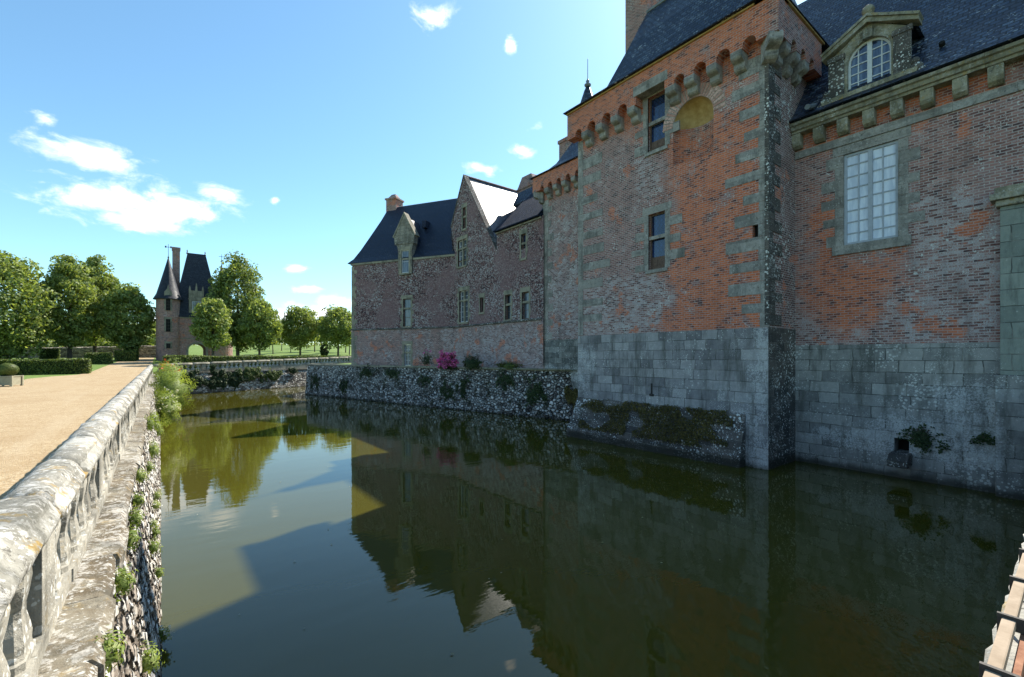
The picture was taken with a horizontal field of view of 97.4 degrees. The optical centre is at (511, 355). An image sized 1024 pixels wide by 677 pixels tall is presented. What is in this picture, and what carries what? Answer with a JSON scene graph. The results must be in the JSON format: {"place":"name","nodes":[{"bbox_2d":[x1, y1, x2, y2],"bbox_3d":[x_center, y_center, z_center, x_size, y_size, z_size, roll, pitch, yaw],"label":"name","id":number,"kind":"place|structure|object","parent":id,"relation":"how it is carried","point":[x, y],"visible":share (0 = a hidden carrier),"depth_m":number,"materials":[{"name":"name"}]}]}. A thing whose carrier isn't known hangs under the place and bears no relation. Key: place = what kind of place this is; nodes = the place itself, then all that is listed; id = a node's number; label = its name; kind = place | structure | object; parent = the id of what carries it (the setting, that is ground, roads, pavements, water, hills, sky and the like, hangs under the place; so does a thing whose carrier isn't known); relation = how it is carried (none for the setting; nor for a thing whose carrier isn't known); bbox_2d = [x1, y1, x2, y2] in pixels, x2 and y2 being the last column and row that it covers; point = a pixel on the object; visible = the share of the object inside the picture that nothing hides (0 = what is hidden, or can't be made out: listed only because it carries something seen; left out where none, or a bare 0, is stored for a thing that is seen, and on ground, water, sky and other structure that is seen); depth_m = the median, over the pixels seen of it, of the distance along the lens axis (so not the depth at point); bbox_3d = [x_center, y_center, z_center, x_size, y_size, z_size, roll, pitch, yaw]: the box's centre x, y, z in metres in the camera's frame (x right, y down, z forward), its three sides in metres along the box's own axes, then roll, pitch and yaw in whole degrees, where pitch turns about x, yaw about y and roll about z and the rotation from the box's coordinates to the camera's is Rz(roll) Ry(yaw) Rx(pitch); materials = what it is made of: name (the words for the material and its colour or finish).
{"place":"outdoors","nodes":[
{"label":"outdoors","id":0,"kind":"place"},
{"bbox_2d":[0,358,153,499],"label":"gravel path","id":1,"kind":"structure","parent":0,"point":[42,419],"depth_m":14.14,"materials":[{"name":"beige gravel"}]},
{"bbox_2d":[0,375,23,386],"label":"planter","id":2,"kind":"object","parent":1,"relation":"on","point":[10,381],"visible":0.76,"depth_m":24.75,"materials":[{"name":"white wood"}]},
{"bbox_2d":[0,363,19,375],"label":"topiary ball","id":3,"kind":"object","parent":2,"relation":"on","point":[9,369],"visible":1,"depth_m":24.80,"materials":[{"name":"green plant"}]},
{"bbox_2d":[8,345,350,379],"bbox_3d":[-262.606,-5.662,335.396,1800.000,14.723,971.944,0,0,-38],"label":"lawn","id":4,"kind":"structure","parent":0,"point":[198,350],"depth_m":107.25,"materials":[{"name":"green plant"}]},
{"bbox_2d":[0,250,64,359],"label":"lime tree","id":5,"kind":"object","parent":4,"relation":"on","point":[19,333],"visible":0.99,"depth_m":57.64,"materials":[{"name":"green plant"}]},
{"bbox_2d":[0,358,92,374],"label":"hedge","id":6,"kind":"object","parent":4,"relation":"on","point":[56,366],"visible":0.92,"depth_m":39.51,"materials":[{"name":"green plant"}]},
{"bbox_2d":[39,348,60,358],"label":"hedge","id":7,"kind":"object","parent":4,"relation":"on","point":[52,353],"visible":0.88,"depth_m":67.63,"materials":[{"name":"green plant"}]},
{"bbox_2d":[36,253,100,358],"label":"lime tree","id":8,"kind":"object","parent":4,"relation":"on","point":[67,275],"visible":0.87,"depth_m":62.89,"materials":[{"name":"green plant"}]},
{"bbox_2d":[8,346,155,357],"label":"garden wall","id":9,"kind":"structure","parent":4,"relation":"on","point":[144,352],"depth_m":73.21,"materials":[{"name":"stone"}]},
{"bbox_2d":[59,254,122,351],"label":"lime tree","id":10,"kind":"object","parent":4,"relation":"on","point":[107,281],"visible":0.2,"depth_m":69.64,"materials":[{"name":"green plant"}]},
{"bbox_2d":[84,352,113,363],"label":"hedge","id":11,"kind":"object","parent":4,"relation":"on","point":[102,358],"visible":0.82,"depth_m":56.27,"materials":[{"name":"green plant"}]},
{"bbox_2d":[90,281,155,350],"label":"lime tree","id":12,"kind":"object","parent":4,"relation":"on","point":[115,321],"visible":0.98,"depth_m":66.67,"materials":[{"name":"green plant"}]},
{"bbox_2d":[114,350,136,361],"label":"hedge","id":13,"kind":"object","parent":4,"relation":"on","point":[123,355],"visible":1,"depth_m":63.74,"materials":[{"name":"green plant"}]},
{"bbox_2d":[124,344,138,359],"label":"hedge","id":14,"kind":"object","parent":4,"relation":"on","point":[132,348],"visible":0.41,"depth_m":67.93,"materials":[{"name":"green plant"}]},
{"bbox_2d":[144,322,155,341],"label":"lime tree","id":15,"kind":"object","parent":4,"relation":"on","point":[153,328],"visible":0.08,"depth_m":91.47,"materials":[{"name":"green plant"}]},
{"bbox_2d":[33,323,350,346],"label":"distant wood","id":16,"kind":"object","parent":4,"relation":"on","point":[152,342],"visible":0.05,"depth_m":86.20,"materials":[{"name":"green plant"}]},
{"bbox_2d":[153,244,232,360],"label":"gatehouse","id":17,"kind":"object","parent":4,"relation":"on","point":[176,299],"visible":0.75,"depth_m":70.36,"materials":[{"name":"brick"}]},
{"bbox_2d":[164,299,171,310],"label":"window","id":18,"kind":"structure","parent":17,"relation":"in","point":[168,302],"depth_m":68.33,"materials":[{"name":"glass"}]},
{"bbox_2d":[164,317,171,331],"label":"window","id":19,"kind":"structure","parent":17,"relation":"in","point":[168,320],"depth_m":68.33,"materials":[{"name":"glass"}]},
{"bbox_2d":[164,341,171,347],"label":"window","id":20,"kind":"structure","parent":17,"relation":"in","point":[167,344],"depth_m":68.29,"materials":[{"name":"glass"}]},
{"bbox_2d":[191,299,201,311],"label":"window","id":21,"kind":"structure","parent":17,"relation":"in","point":[194,302],"depth_m":70.96,"materials":[{"name":"white paint"}]},
{"bbox_2d":[188,297,232,355],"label":"lime tree","id":22,"kind":"object","parent":4,"relation":"on","point":[215,312],"visible":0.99,"depth_m":59.01,"materials":[{"name":"green plant"}]},
{"bbox_2d":[205,251,265,355],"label":"lime tree","id":23,"kind":"object","parent":4,"relation":"on","point":[241,274],"visible":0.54,"depth_m":68.20,"materials":[{"name":"green plant"}]},
{"bbox_2d":[162,354,350,369],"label":"hedge","id":24,"kind":"object","parent":4,"relation":"on","point":[191,358],"visible":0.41,"depth_m":49.32,"materials":[{"name":"green plant"}]},
{"bbox_2d":[234,297,283,356],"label":"lime tree","id":25,"kind":"object","parent":4,"relation":"on","point":[263,328],"visible":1,"depth_m":66.73,"materials":[{"name":"green plant"}]},
{"bbox_2d":[271,333,282,353],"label":"orchard tree","id":26,"kind":"object","parent":4,"relation":"on","point":[278,339],"visible":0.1,"depth_m":99.84,"materials":[{"name":"green plant"}]},
{"bbox_2d":[279,305,325,355],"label":"lime tree","id":27,"kind":"object","parent":4,"relation":"on","point":[296,332],"visible":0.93,"depth_m":74.69,"materials":[{"name":"green plant"}]},
{"bbox_2d":[314,316,327,345],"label":"orchard tree","id":28,"kind":"object","parent":4,"relation":"on","point":[318,333],"visible":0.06,"depth_m":98.92,"materials":[{"name":"green plant"}]},
{"bbox_2d":[320,344,328,355],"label":"yew","id":29,"kind":"object","parent":4,"relation":"on","point":[324,351],"visible":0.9,"depth_m":81.56,"materials":[{"name":"green plant"}]},
{"bbox_2d":[314,303,351,355],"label":"lime tree","id":30,"kind":"object","parent":4,"relation":"on","point":[334,332],"visible":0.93,"depth_m":74.40,"materials":[{"name":"green plant"}]},
{"bbox_2d":[530,136,578,389],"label":"brick tower","id":31,"kind":"structure","parent":4,"relation":"on","point":[555,190],"depth_m":26.31,"materials":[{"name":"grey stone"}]},
{"bbox_2d":[580,59,592,102],"bbox_3d":[5.169,-9.325,30.706,2.560,22.050,2.521,0,0,-38],"label":"stair turret","id":32,"kind":"object","parent":4,"relation":"on","point":[587,93],"visible":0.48,"depth_m":30.49,"materials":[{"name":"stone"}]},
{"bbox_2d":[0,0,805,378],"label":"sky","id":33,"kind":"structure","parent":0,"point":[276,133],"materials":[{"name":"blue"}]},
{"bbox_2d":[160,386,1023,676],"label":"moat water","id":34,"kind":"structure","parent":0,"point":[608,560],"depth_m":8.33,"materials":[{"name":"green liquid"}]},
{"bbox_2d":[38,374,162,676],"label":"moat wall","id":35,"kind":"structure","parent":34,"relation":"in","point":[92,608],"depth_m":3.92,"materials":[{"name":"grey stone"}]},
{"bbox_2d":[0,365,153,676],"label":"balustrade","id":36,"kind":"object","parent":35,"relation":"on","point":[51,506],"visible":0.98,"depth_m":2.74,"materials":[{"name":"stone"}]},
{"bbox_2d":[95,624,126,676],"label":"wall weed","id":37,"kind":"object","parent":35,"relation":"attached to","point":[112,658],"depth_m":2.60,"materials":[{"name":"green plant"}]},
{"bbox_2d":[114,561,137,601],"bbox_3d":[-3.050,1.751,3.502,0.219,0.255,0.338,0,0,-38],"label":"wall weed","id":38,"kind":"object","parent":35,"relation":"attached to","point":[121,583],"depth_m":3.47,"materials":[{"name":"green plant"}]},
{"bbox_2d":[127,526,142,550],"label":"wall weed","id":39,"kind":"object","parent":35,"relation":"attached to","point":[133,538],"depth_m":4.34,"materials":[{"name":"green plant"}]},
{"bbox_2d":[128,508,146,528],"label":"wall weed","id":40,"kind":"object","parent":35,"relation":"attached to","point":[136,518],"depth_m":5.01,"materials":[{"name":"green plant"}]},
{"bbox_2d":[132,491,144,508],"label":"wall weed","id":41,"kind":"object","parent":35,"relation":"attached to","point":[137,500],"depth_m":5.67,"materials":[{"name":"green plant"}]},
{"bbox_2d":[134,468,148,483],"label":"wall weed","id":42,"kind":"object","parent":35,"relation":"attached to","point":[140,478],"depth_m":6.53,"materials":[{"name":"green plant"}]},
{"bbox_2d":[143,414,157,431],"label":"wall weed","id":43,"kind":"object","parent":35,"relation":"attached to","point":[150,421],"depth_m":11.76,"materials":[{"name":"green plant"}]},
{"bbox_2d":[145,459,155,473],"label":"wall weed","id":44,"kind":"object","parent":35,"relation":"attached to","point":[150,468],"depth_m":8.85,"materials":[{"name":"green plant"}]},
{"bbox_2d":[140,640,164,675],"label":"wall weed","id":45,"kind":"object","parent":35,"relation":"attached to","point":[147,660],"depth_m":4.03,"materials":[{"name":"green plant"}]},
{"bbox_2d":[148,439,159,459],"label":"wall weed","id":46,"kind":"object","parent":35,"relation":"attached to","point":[153,451],"depth_m":10.80,"materials":[{"name":"green plant"}]},
{"bbox_2d":[149,411,158,423],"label":"wall weed","id":47,"kind":"object","parent":35,"relation":"attached to","point":[153,415],"depth_m":14.39,"materials":[{"name":"green plant"}]},
{"bbox_2d":[149,518,159,529],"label":"wall weed","id":48,"kind":"object","parent":35,"relation":"attached to","point":[152,524],"depth_m":7.20,"materials":[{"name":"green plant"}]},
{"bbox_2d":[148,535,162,555],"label":"wall weed","id":49,"kind":"object","parent":35,"relation":"attached to","point":[153,548],"depth_m":6.55,"materials":[{"name":"green plant"}]},
{"bbox_2d":[152,526,159,537],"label":"wall weed","id":50,"kind":"object","parent":35,"relation":"attached to","point":[155,532],"depth_m":7.42,"materials":[{"name":"green plant"}]},
{"bbox_2d":[152,500,162,509],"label":"wall weed","id":51,"kind":"object","parent":35,"relation":"attached to","point":[155,505],"depth_m":8.53,"materials":[{"name":"green plant"}]},
{"bbox_2d":[153,488,164,500],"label":"wall weed","id":52,"kind":"object","parent":35,"relation":"attached to","point":[156,495],"depth_m":9.39,"materials":[{"name":"green plant"}]},
{"bbox_2d":[154,567,164,577],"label":"wall weed","id":53,"kind":"object","parent":35,"relation":"attached to","point":[159,572],"depth_m":6.62,"materials":[{"name":"green plant"}]},
{"bbox_2d":[155,420,163,431],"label":"wall weed","id":54,"kind":"object","parent":35,"relation":"attached to","point":[157,425],"depth_m":16.00,"materials":[{"name":"green plant"}]},
{"bbox_2d":[156,426,164,435],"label":"wall weed","id":55,"kind":"object","parent":35,"relation":"attached to","point":[160,432],"depth_m":17.27,"materials":[{"name":"green plant"}]},
{"bbox_2d":[158,625,172,642],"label":"wall weed","id":56,"kind":"object","parent":35,"relation":"attached to","point":[164,633],"depth_m":5.69,"materials":[{"name":"green plant"}]},
{"bbox_2d":[153,387,181,427],"bbox_3d":[-16.808,2.445,21.806,1.356,1.829,3.584,0,0,-38],"label":"bush","id":57,"kind":"object","parent":35,"relation":"attached to","point":[167,407],"visible":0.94,"depth_m":21.44,"materials":[{"name":"green plant"}]},
{"bbox_2d":[151,358,186,381],"bbox_3d":[-26.836,1.286,35.233,2.191,2.188,6.097,0,0,-38],"label":"bush","id":58,"kind":"object","parent":35,"relation":"on","point":[170,367],"visible":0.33,"depth_m":34.17,"materials":[{"name":"green plant"}]},
{"bbox_2d":[148,355,197,413],"bbox_3d":[-19.175,1.706,25.117,2.489,3.486,5.737,0,0,-26],"label":"bush","id":59,"kind":"object","parent":35,"relation":"on","point":[172,384],"visible":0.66,"depth_m":24.49,"materials":[{"name":"green plant"}]},
{"bbox_2d":[180,369,306,394],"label":"moat wall","id":60,"kind":"structure","parent":34,"relation":"in","point":[287,379],"depth_m":49.87,"materials":[{"name":"grey stone"}]},
{"bbox_2d":[180,368,216,392],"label":"creeper","id":61,"kind":"object","parent":60,"relation":"attached to","point":[197,378],"visible":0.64,"depth_m":43.52,"materials":[{"name":"green plant"}]},
{"bbox_2d":[198,364,263,390],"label":"creeper","id":62,"kind":"object","parent":60,"relation":"attached to","point":[221,380],"visible":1,"depth_m":45.99,"materials":[{"name":"green plant"}]},
{"bbox_2d":[224,366,262,380],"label":"creeper","id":63,"kind":"object","parent":60,"relation":"attached to","point":[252,373],"visible":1,"depth_m":48.46,"materials":[{"name":"green plant"}]},
{"bbox_2d":[152,356,351,372],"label":"balustrade","id":64,"kind":"object","parent":60,"relation":"on","point":[279,364],"visible":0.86,"depth_m":50.55,"materials":[{"name":"stone"}]},
{"bbox_2d":[259,368,291,381],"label":"creeper","id":65,"kind":"object","parent":60,"relation":"attached to","point":[273,375],"visible":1,"depth_m":50.74,"materials":[{"name":"green plant"}]},
{"bbox_2d":[288,367,298,373],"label":"creeper","id":66,"kind":"object","parent":60,"relation":"attached to","point":[293,370],"visible":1,"depth_m":53.07,"materials":[{"name":"green plant"}]},
{"bbox_2d":[305,364,575,420],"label":"terrace wall","id":67,"kind":"structure","parent":34,"relation":"in","point":[484,394],"depth_m":31.27,"materials":[{"name":"stone"}]},
{"bbox_2d":[310,373,318,389],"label":"ivy","id":68,"kind":"object","parent":67,"relation":"attached to","point":[315,379],"visible":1,"depth_m":42.08,"materials":[{"name":"green plant"}]},
{"bbox_2d":[339,377,348,393],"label":"ivy","id":69,"kind":"object","parent":67,"relation":"attached to","point":[344,383],"visible":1,"depth_m":39.20,"materials":[{"name":"green plant"}]},
{"bbox_2d":[359,363,374,379],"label":"ivy","id":70,"kind":"object","parent":67,"relation":"attached to","point":[366,371],"visible":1,"depth_m":37.22,"materials":[{"name":"green plant"}]},
{"bbox_2d":[384,368,402,378],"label":"ivy","id":71,"kind":"object","parent":67,"relation":"attached to","point":[390,373],"visible":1,"depth_m":35.25,"materials":[{"name":"green plant"}]},
{"bbox_2d":[417,374,430,387],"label":"ivy","id":72,"kind":"object","parent":67,"relation":"attached to","point":[424,379],"visible":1,"depth_m":32.98,"materials":[{"name":"green plant"}]},
{"bbox_2d":[439,380,454,402],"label":"ivy","id":73,"kind":"object","parent":67,"relation":"attached to","point":[449,389],"visible":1,"depth_m":31.52,"materials":[{"name":"green plant"}]},
{"bbox_2d":[455,375,469,401],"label":"ivy","id":74,"kind":"object","parent":67,"relation":"attached to","point":[462,388],"visible":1,"depth_m":30.53,"materials":[{"name":"green plant"}]},
{"bbox_2d":[495,368,514,390],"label":"ivy","id":75,"kind":"object","parent":67,"relation":"attached to","point":[506,378],"visible":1,"depth_m":28.42,"materials":[{"name":"green plant"}]},
{"bbox_2d":[523,374,547,409],"bbox_3d":[1.391,2.162,26.960,1.923,2.181,0.252,0,0,37],"label":"ivy","id":76,"kind":"object","parent":67,"relation":"attached to","point":[534,392],"visible":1,"depth_m":26.96,"materials":[{"name":"green plant"}]},
{"bbox_2d":[564,385,577,408],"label":"plant","id":77,"kind":"object","parent":67,"relation":"attached to","point":[571,397],"visible":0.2,"depth_m":25.39,"materials":[{"name":"green plant"}]},
{"bbox_2d":[563,0,829,469],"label":"brick tower","id":78,"kind":"structure","parent":34,"relation":"in","point":[678,128],"depth_m":16.57,"materials":[{"name":"brick"}]},
{"bbox_2d":[577,399,732,446],"bbox_3d":[5.200,2.565,17.857,0.735,1.424,6.966,0,0,-38],"label":"moss","id":79,"kind":"object","parent":78,"relation":"on","point":[670,417],"visible":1,"depth_m":17.12,"materials":[{"name":"green plant"}]},
{"bbox_2d":[635,89,679,157],"bbox_3d":[5.768,-9.360,17.881,0.270,2.640,2.035,0,0,-38],"label":"window","id":80,"kind":"structure","parent":78,"relation":"in","point":[659,105],"depth_m":18.00,"materials":[{"name":"grey stone"}]},
{"bbox_2d":[631,201,684,273],"bbox_3d":[5.790,-4.635,17.854,0.270,2.670,2.409,0,0,-38],"label":"window","id":81,"kind":"structure","parent":78,"relation":"in","point":[661,254],"depth_m":17.91,"materials":[{"name":"grey stone"}]},
{"bbox_2d":[789,0,1023,500],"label":"castle wing","id":82,"kind":"structure","parent":34,"relation":"in","point":[906,121],"depth_m":13.44,"materials":[{"name":"red brick"}]},
{"bbox_2d":[821,125,924,255],"bbox_3d":[11.342,-5.110,14.257,0.200,3.580,2.632,0,0,-38],"label":"window","id":83,"kind":"structure","parent":82,"relation":"in","point":[869,194],"depth_m":14.23,"materials":[{"name":"grey glass"}]},
{"bbox_2d":[896,423,950,453],"bbox_3d":[12.034,2.427,13.186,0.158,0.930,1.225,0,0,-38],"label":"wall plant","id":84,"kind":"object","parent":82,"relation":"attached to","point":[923,439],"depth_m":13.18,"materials":[{"name":"green plant"}]},
{"bbox_2d":[969,431,994,444],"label":"wall plant","id":85,"kind":"object","parent":82,"relation":"attached to","point":[982,436],"depth_m":12.19,"materials":[{"name":"green plant"}]},
{"bbox_2d":[984,534,1023,671],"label":"bridge parapet","id":86,"kind":"structure","parent":34,"relation":"in","point":[1010,662],"depth_m":1.58,"materials":[{"name":"beige stone"}]},
{"bbox_2d":[979,548,1023,676],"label":"iron railing","id":87,"kind":"object","parent":86,"relation":"on","point":[1010,622],"visible":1,"depth_m":1.30,"materials":[{"name":"grey metal"}]},
{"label":"terrace","id":88,"kind":"structure","parent":0,"visible":0},
{"bbox_2d":[348,194,456,365],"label":"hipped wing","id":89,"kind":"structure","parent":88,"relation":"on","point":[402,262],"depth_m":37.78,"materials":[{"name":"grey stone"}]},
{"bbox_2d":[399,246,410,274],"bbox_3d":[-8.830,-7.895,37.384,0.542,2.310,1.161,0,0,-57],"label":"window","id":90,"kind":"structure","parent":89,"relation":"in","point":[406,265],"depth_m":37.36,"materials":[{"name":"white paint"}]},
{"bbox_2d":[400,295,413,327],"bbox_3d":[-8.648,-3.670,37.533,0.593,2.760,1.330,0,0,-61],"label":"window","id":91,"kind":"structure","parent":89,"relation":"in","point":[408,305],"depth_m":37.53,"materials":[{"name":"beige stone"}]},
{"bbox_2d":[401,341,412,365],"bbox_3d":[-8.620,-0.207,37.482,0.535,2.046,1.131,0,0,-60],"label":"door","id":92,"kind":"structure","parent":89,"relation":"in","point":[408,352],"depth_m":37.45,"materials":[{"name":"white paint"}]},
{"bbox_2d":[419,348,434,366],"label":"shrub","id":93,"kind":"object","parent":88,"relation":"on","point":[427,359],"visible":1,"depth_m":33.02,"materials":[{"name":"green plant"}]},
{"bbox_2d":[436,349,458,370],"bbox_3d":[-4.604,0.300,31.666,1.457,1.532,2.740,0,0,-17],"label":"flowering shrub","id":94,"kind":"object","parent":88,"relation":"on","point":[448,360],"visible":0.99,"depth_m":31.18,"materials":[{"name":"pink plant"}]},
{"bbox_2d":[462,354,483,370],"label":"shrub","id":95,"kind":"object","parent":88,"relation":"on","point":[472,363],"visible":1,"depth_m":29.97,"materials":[{"name":"green plant"}]},
{"bbox_2d":[450,173,543,367],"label":"gabled wing","id":96,"kind":"structure","parent":88,"relation":"on","point":[497,236],"depth_m":31.69,"materials":[{"name":"grey stone"}]},
{"bbox_2d":[456,234,468,268],"bbox_3d":[-3.807,-8.050,34.815,0.270,2.460,1.839,0,0,-38],"label":"window","id":97,"kind":"structure","parent":96,"relation":"in","point":[463,249],"depth_m":34.80,"materials":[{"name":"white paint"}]},
{"bbox_2d":[457,285,470,323],"bbox_3d":[-3.674,-3.890,34.644,0.270,2.860,1.956,0,0,-38],"label":"window","id":98,"kind":"structure","parent":96,"relation":"in","point":[465,314],"depth_m":34.63,"materials":[{"name":"white paint"}]},
{"bbox_2d":[461,202,466,230],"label":"window","id":99,"kind":"structure","parent":96,"relation":"in","point":[465,204],"depth_m":34.69,"materials":[{"name":"beige stone"}]},
{"bbox_2d":[478,293,484,314],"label":"window","id":100,"kind":"structure","parent":96,"relation":"in","point":[481,294],"depth_m":32.74,"materials":[{"name":"beige stone"}]},
{"bbox_2d":[503,289,512,320],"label":"window","id":101,"kind":"structure","parent":96,"relation":"in","point":[509,304],"depth_m":30.36,"materials":[{"name":"beige stone"}]},
{"bbox_2d":[519,228,527,260],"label":"window","id":102,"kind":"structure","parent":96,"relation":"in","point":[525,238],"depth_m":28.95,"materials":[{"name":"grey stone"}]},
{"bbox_2d":[520,286,530,319],"bbox_3d":[0.905,-3.300,28.796,0.270,2.180,1.080,0,0,-38],"label":"window","id":103,"kind":"structure","parent":96,"relation":"in","point":[527,298],"depth_m":28.95,"materials":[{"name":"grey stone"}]},
{"bbox_2d":[496,360,522,369],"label":"shrub","id":104,"kind":"object","parent":88,"relation":"on","point":[511,365],"visible":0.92,"depth_m":28.40,"materials":[{"name":"green plant"}]}
]}

